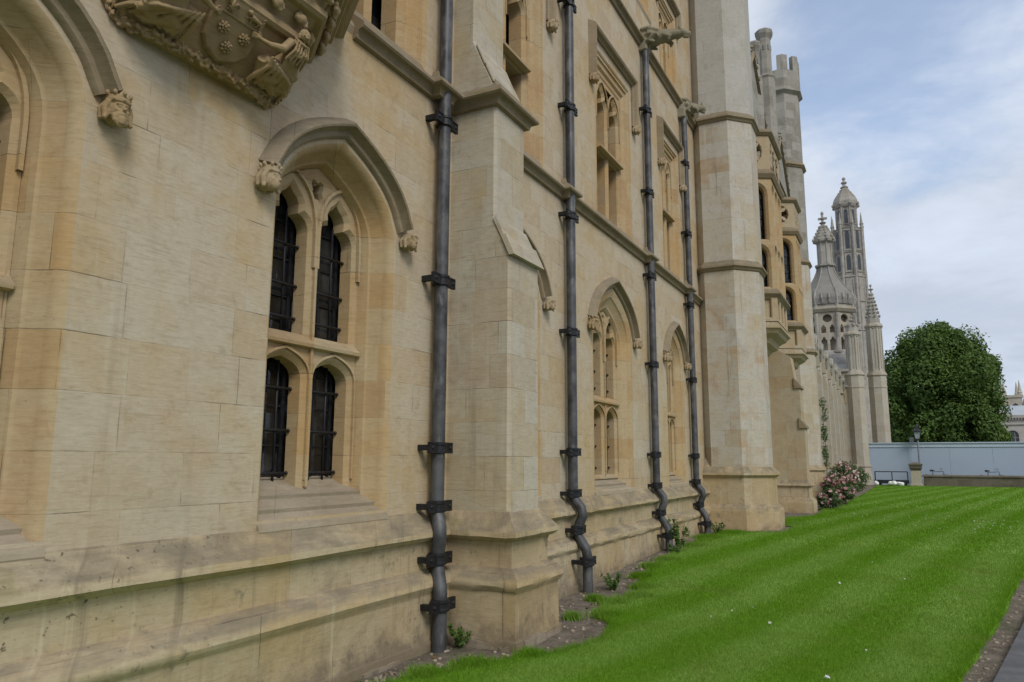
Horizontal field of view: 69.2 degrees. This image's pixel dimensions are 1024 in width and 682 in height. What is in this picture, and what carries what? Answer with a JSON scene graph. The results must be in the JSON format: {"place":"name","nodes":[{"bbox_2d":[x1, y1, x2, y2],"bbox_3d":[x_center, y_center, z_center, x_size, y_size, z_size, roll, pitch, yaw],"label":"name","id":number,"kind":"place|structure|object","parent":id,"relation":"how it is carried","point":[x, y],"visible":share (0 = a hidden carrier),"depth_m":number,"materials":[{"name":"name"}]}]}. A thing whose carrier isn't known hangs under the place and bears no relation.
{"place":"outdoors","nodes":[
{"label":"outdoors","id":0,"kind":"place"},
{"bbox_2d":[354,485,876,681],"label":"soil bed","id":1,"kind":"object","parent":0,"point":[592,629],"visible":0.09,"depth_m":7.13,"materials":[{"name":"brown soil"}]},
{"bbox_2d":[447,621,472,647],"bbox_3d":[-0.454,2.523,6.349,0.232,0.237,0.224,-4,-10,27],"label":"weed","id":2,"kind":"object","parent":1,"relation":"on","point":[459,641],"visible":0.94,"depth_m":6.33,"materials":[{"name":"green plant"}]},
{"bbox_2d":[360,540,694,681],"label":"leaf litter","id":3,"kind":"object","parent":1,"relation":"on","point":[502,654],"visible":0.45,"depth_m":6.36,"materials":[{"name":"brown plant"}]},
{"bbox_2d":[600,571,621,590],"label":"weed","id":4,"kind":"object","parent":1,"relation":"on","point":[614,585],"visible":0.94,"depth_m":9.17,"materials":[{"name":"green plant"}]},
{"bbox_2d":[668,544,680,552],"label":"weed","id":5,"kind":"object","parent":1,"relation":"on","point":[674,549],"visible":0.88,"depth_m":11.90,"materials":[{"name":"green plant"}]},
{"bbox_2d":[667,516,688,548],"bbox_3d":[2.743,3.188,12.248,0.387,0.576,0.302,3,-9,-14],"label":"weed","id":6,"kind":"object","parent":1,"relation":"on","point":[676,535],"visible":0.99,"depth_m":12.20,"materials":[{"name":"green plant"}]},
{"bbox_2d":[364,528,1023,681],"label":"pebbles","id":7,"kind":"object","parent":1,"relation":"on","point":[571,630],"visible":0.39,"depth_m":6.56,"materials":[{"name":"stone"}]},
{"bbox_2d":[711,521,725,532],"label":"weed","id":8,"kind":"object","parent":1,"relation":"on","point":[718,528],"visible":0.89,"depth_m":14.64,"materials":[{"name":"green plant"}]},
{"bbox_2d":[816,486,840,507],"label":"rose bush","id":9,"kind":"object","parent":1,"relation":"on","point":[827,497],"visible":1,"depth_m":21.59,"materials":[{"name":"green plant"}]},
{"bbox_2d":[819,474,843,507],"bbox_3d":[9.881,4.666,22.941,0.715,1.076,0.882,-4,-10,27],"label":"rose bush","id":10,"kind":"object","parent":1,"relation":"on","point":[831,481],"visible":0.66,"depth_m":22.75,"materials":[{"name":"pink plant"}]},
{"bbox_2d":[826,461,855,502],"bbox_3d":[11.519,4.955,26.090,1.050,1.517,0.868,8,-12,-38],"label":"rose bush","id":11,"kind":"object","parent":1,"relation":"on","point":[839,473],"visible":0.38,"depth_m":26.06,"materials":[{"name":"pink plant"}]},
{"bbox_2d":[836,478,855,505],"bbox_3d":[10.780,4.937,24.203,0.746,0.952,0.781,9,-12,-42],"label":"rose bush","id":12,"kind":"object","parent":1,"relation":"on","point":[848,492],"visible":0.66,"depth_m":24.03,"materials":[{"name":"pink plant"}]},
{"bbox_2d":[834,459,859,490],"bbox_3d":[14.037,5.785,31.237,1.176,1.607,1.165,0,-9,-1],"label":"rose bush","id":13,"kind":"object","parent":1,"relation":"on","point":[858,483],"visible":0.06,"depth_m":30.98,"materials":[{"name":"green plant"}]},
{"bbox_2d":[836,459,859,499],"bbox_3d":[12.668,5.282,28.221,1.048,1.582,0.978,-4,-10,27],"label":"rose bush","id":14,"kind":"object","parent":1,"relation":"on","point":[854,475],"visible":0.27,"depth_m":27.92,"materials":[{"name":"pink plant"}]},
{"bbox_2d":[852,464,866,491],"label":"rose bush","id":15,"kind":"object","parent":1,"relation":"on","point":[861,484],"visible":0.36,"depth_m":34.98,"materials":[{"name":"green plant"}]},
{"bbox_2d":[850,466,870,488],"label":"rose bush","id":16,"kind":"object","parent":1,"relation":"on","point":[866,479],"visible":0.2,"depth_m":39.34,"materials":[{"name":"green plant"}]},
{"bbox_2d":[365,485,1023,681],"bbox_3d":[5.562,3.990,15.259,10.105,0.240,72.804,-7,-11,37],"label":"lawn","id":17,"kind":"structure","parent":0,"point":[763,629],"depth_m":7.82,"materials":[{"name":"green plant"}]},
{"bbox_2d":[731,511,1019,649],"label":"clover flowers","id":18,"kind":"object","parent":17,"relation":"on","point":[938,528],"visible":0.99,"depth_m":16.13,"materials":[{"name":"white plant"}]},
{"bbox_2d":[874,471,908,485],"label":"bench","id":19,"kind":"object","parent":17,"relation":"on","point":[906,482],"visible":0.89,"depth_m":43.73,"materials":[{"name":"black paint"}]},
{"bbox_2d":[888,481,896,485],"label":"sack","id":20,"kind":"object","parent":17,"relation":"on","point":[893,483],"visible":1,"depth_m":43.43,"materials":[{"name":"white plastic"}]},
{"bbox_2d":[748,0,1023,459],"label":"sky","id":21,"kind":"structure","parent":0,"point":[918,105],"materials":[{"name":"blue"}]},
{"bbox_2d":[963,580,1023,681],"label":"soil strip","id":22,"kind":"object","parent":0,"point":[998,655],"visible":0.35,"depth_m":6.51,"materials":[{"name":"soil"}]},
{"bbox_3d":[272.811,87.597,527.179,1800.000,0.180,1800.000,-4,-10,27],"label":"ground","id":23,"kind":"structure","parent":0,"visible":0},
{"bbox_2d":[0,0,826,681],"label":"college building","id":24,"kind":"structure","parent":23,"relation":"on","point":[346,340],"depth_m":6.23,"materials":[{"name":"stone"}]},
{"bbox_2d":[0,0,132,562],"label":"window","id":25,"kind":"structure","parent":24,"relation":"in","point":[43,101],"depth_m":3.88,"materials":[{"name":"stone"}]},
{"bbox_2d":[102,0,358,109],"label":"oriel window","id":26,"kind":"structure","parent":24,"relation":"in","point":[257,49],"depth_m":4.73,"materials":[{"name":"stone"}]},
{"bbox_2d":[255,117,417,533],"bbox_3d":[-1.490,-0.174,5.779,0.680,3.269,1.860,-4,-10,27],"label":"window","id":27,"kind":"structure","parent":24,"relation":"in","point":[325,437],"depth_m":6.05,"materials":[{"name":"stone"}]},
{"bbox_2d":[347,0,427,70],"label":"window","id":28,"kind":"structure","parent":24,"relation":"in","point":[404,22],"depth_m":7.03,"materials":[{"name":"stone"}]},
{"bbox_2d":[503,0,558,166],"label":"window","id":29,"kind":"structure","parent":24,"relation":"in","point":[522,19],"depth_m":9.47,"materials":[{"name":"stone"}]},
{"bbox_2d":[523,227,555,502],"bbox_3d":[-0.127,0.250,8.373,0.680,3.269,1.860,-4,-10,27],"label":"window","id":30,"kind":"structure","parent":24,"relation":"in","point":[544,285],"depth_m":8.98,"materials":[{"name":"stone"}]},
{"bbox_2d":[587,277,642,495],"bbox_3d":[1.415,0.673,11.271,0.641,3.367,2.210,-4,-10,27],"label":"window","id":31,"kind":"structure","parent":24,"relation":"in","point":[608,323],"depth_m":11.64,"materials":[{"name":"stone"}]},
{"bbox_2d":[588,19,641,239],"bbox_3d":[1.497,-3.174,12.092,0.657,3.205,2.202,-4,-10,27],"label":"window","id":32,"kind":"structure","parent":24,"relation":"in","point":[612,118],"depth_m":12.39,"materials":[{"name":"stone"}]},
{"bbox_2d":[636,0,650,25],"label":"window","id":33,"kind":"structure","parent":24,"relation":"in","point":[644,5],"depth_m":14.49,"materials":[{"name":"stone"}]},
{"bbox_2d":[656,0,681,88],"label":"window","id":34,"kind":"structure","parent":24,"relation":"in","point":[666,21],"depth_m":16.06,"materials":[{"name":"stone"}]},
{"bbox_2d":[656,115,686,279],"bbox_3d":[3.048,-2.692,15.045,0.657,3.205,1.762,-4,-10,27],"label":"window","id":35,"kind":"structure","parent":24,"relation":"in","point":[667,159],"depth_m":15.30,"materials":[{"name":"stone"}]},
{"bbox_2d":[663,321,691,487],"bbox_3d":[3.025,1.220,14.331,0.640,3.273,1.700,-4,-10,27],"label":"window","id":36,"kind":"structure","parent":24,"relation":"in","point":[672,356],"depth_m":14.64,"materials":[{"name":"stone"}]},
{"bbox_2d":[756,129,790,356],"bbox_3d":[6.811,-2.567,20.581,1.318,6.030,3.043,-4,-10,27],"label":"oriel window","id":37,"kind":"structure","parent":24,"relation":"in","point":[771,194],"depth_m":19.82,"materials":[{"name":"stone"}]},
{"bbox_2d":[778,197,808,369],"bbox_3d":[9.077,-1.764,24.880,1.318,5.830,2.393,-4,-10,27],"label":"oriel window","id":38,"kind":"structure","parent":24,"relation":"in","point":[795,347],"depth_m":24.28,"materials":[{"name":"stone"}]},
{"bbox_2d":[814,333,848,476],"bbox_3d":[16.026,4.133,37.701,0.770,7.760,21.720,-4,-10,27],"label":"stone screen","id":39,"kind":"object","parent":23,"relation":"on","point":[831,382],"visible":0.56,"depth_m":38.85,"materials":[{"name":"beige stone"}]},
{"bbox_2d":[819,397,830,475],"bbox_3d":[12.975,4.418,30.704,0.391,4.149,1.785,-4,-10,27],"label":"climbing rose","id":40,"kind":"object","parent":39,"relation":"attached to","point":[825,448],"visible":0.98,"depth_m":30.59,"materials":[{"name":"green plant"}]},
{"bbox_2d":[811,212,890,484],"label":"gatehouse","id":41,"kind":"object","parent":23,"relation":"on","point":[835,324],"visible":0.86,"depth_m":48.74,"materials":[{"name":"grey stone"}]},
{"bbox_2d":[830,177,872,442],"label":"chapel","id":42,"kind":"structure","parent":23,"relation":"on","point":[848,253],"depth_m":101.27,"materials":[{"name":"grey stone"}]},
{"bbox_2d":[908,462,923,485],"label":"gate pier","id":43,"kind":"structure","parent":23,"relation":"on","point":[915,468],"depth_m":43.61,"materials":[{"name":"stone"}]},
{"bbox_2d":[912,424,922,482],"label":"street lamp","id":44,"kind":"object","parent":23,"relation":"on","point":[916,431],"visible":0.81,"depth_m":44.99,"materials":[{"name":"black metal"}]},
{"bbox_2d":[869,442,1023,484],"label":"hoarding","id":45,"kind":"object","parent":23,"relation":"on","point":[976,458],"visible":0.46,"depth_m":44.64,"materials":[{"name":"white paint"}]},
{"bbox_2d":[884,319,1013,466],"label":"chestnut tree","id":46,"kind":"object","parent":23,"relation":"on","point":[954,374],"visible":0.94,"depth_m":63.42,"materials":[{"name":"green plant"}]},
{"bbox_2d":[923,475,1023,487],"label":"stone wall","id":47,"kind":"structure","parent":23,"relation":"on","point":[977,480],"depth_m":42.30,"materials":[{"name":"stone"}]},
{"bbox_2d":[993,623,1023,681],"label":"path","id":48,"kind":"structure","parent":23,"relation":"on","point":[1011,669],"depth_m":5.62,"materials":[{"name":"stone"}]},
{"bbox_2d":[995,405,1023,441],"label":"classical building","id":49,"kind":"structure","parent":23,"relation":"on","point":[1015,423],"depth_m":124.52,"materials":[{"name":"beige stone"}]},
{"bbox_2d":[1008,429,1021,441],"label":"window","id":50,"kind":"structure","parent":49,"relation":"in","point":[1016,434],"depth_m":124.24,"materials":[{"name":"beige stone"}]},
{"bbox_2d":[1000,380,1022,405],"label":"church tower","id":51,"kind":"structure","parent":23,"relation":"on","point":[1015,399],"depth_m":156.87,"materials":[{"name":"beige stone"}]}
]}

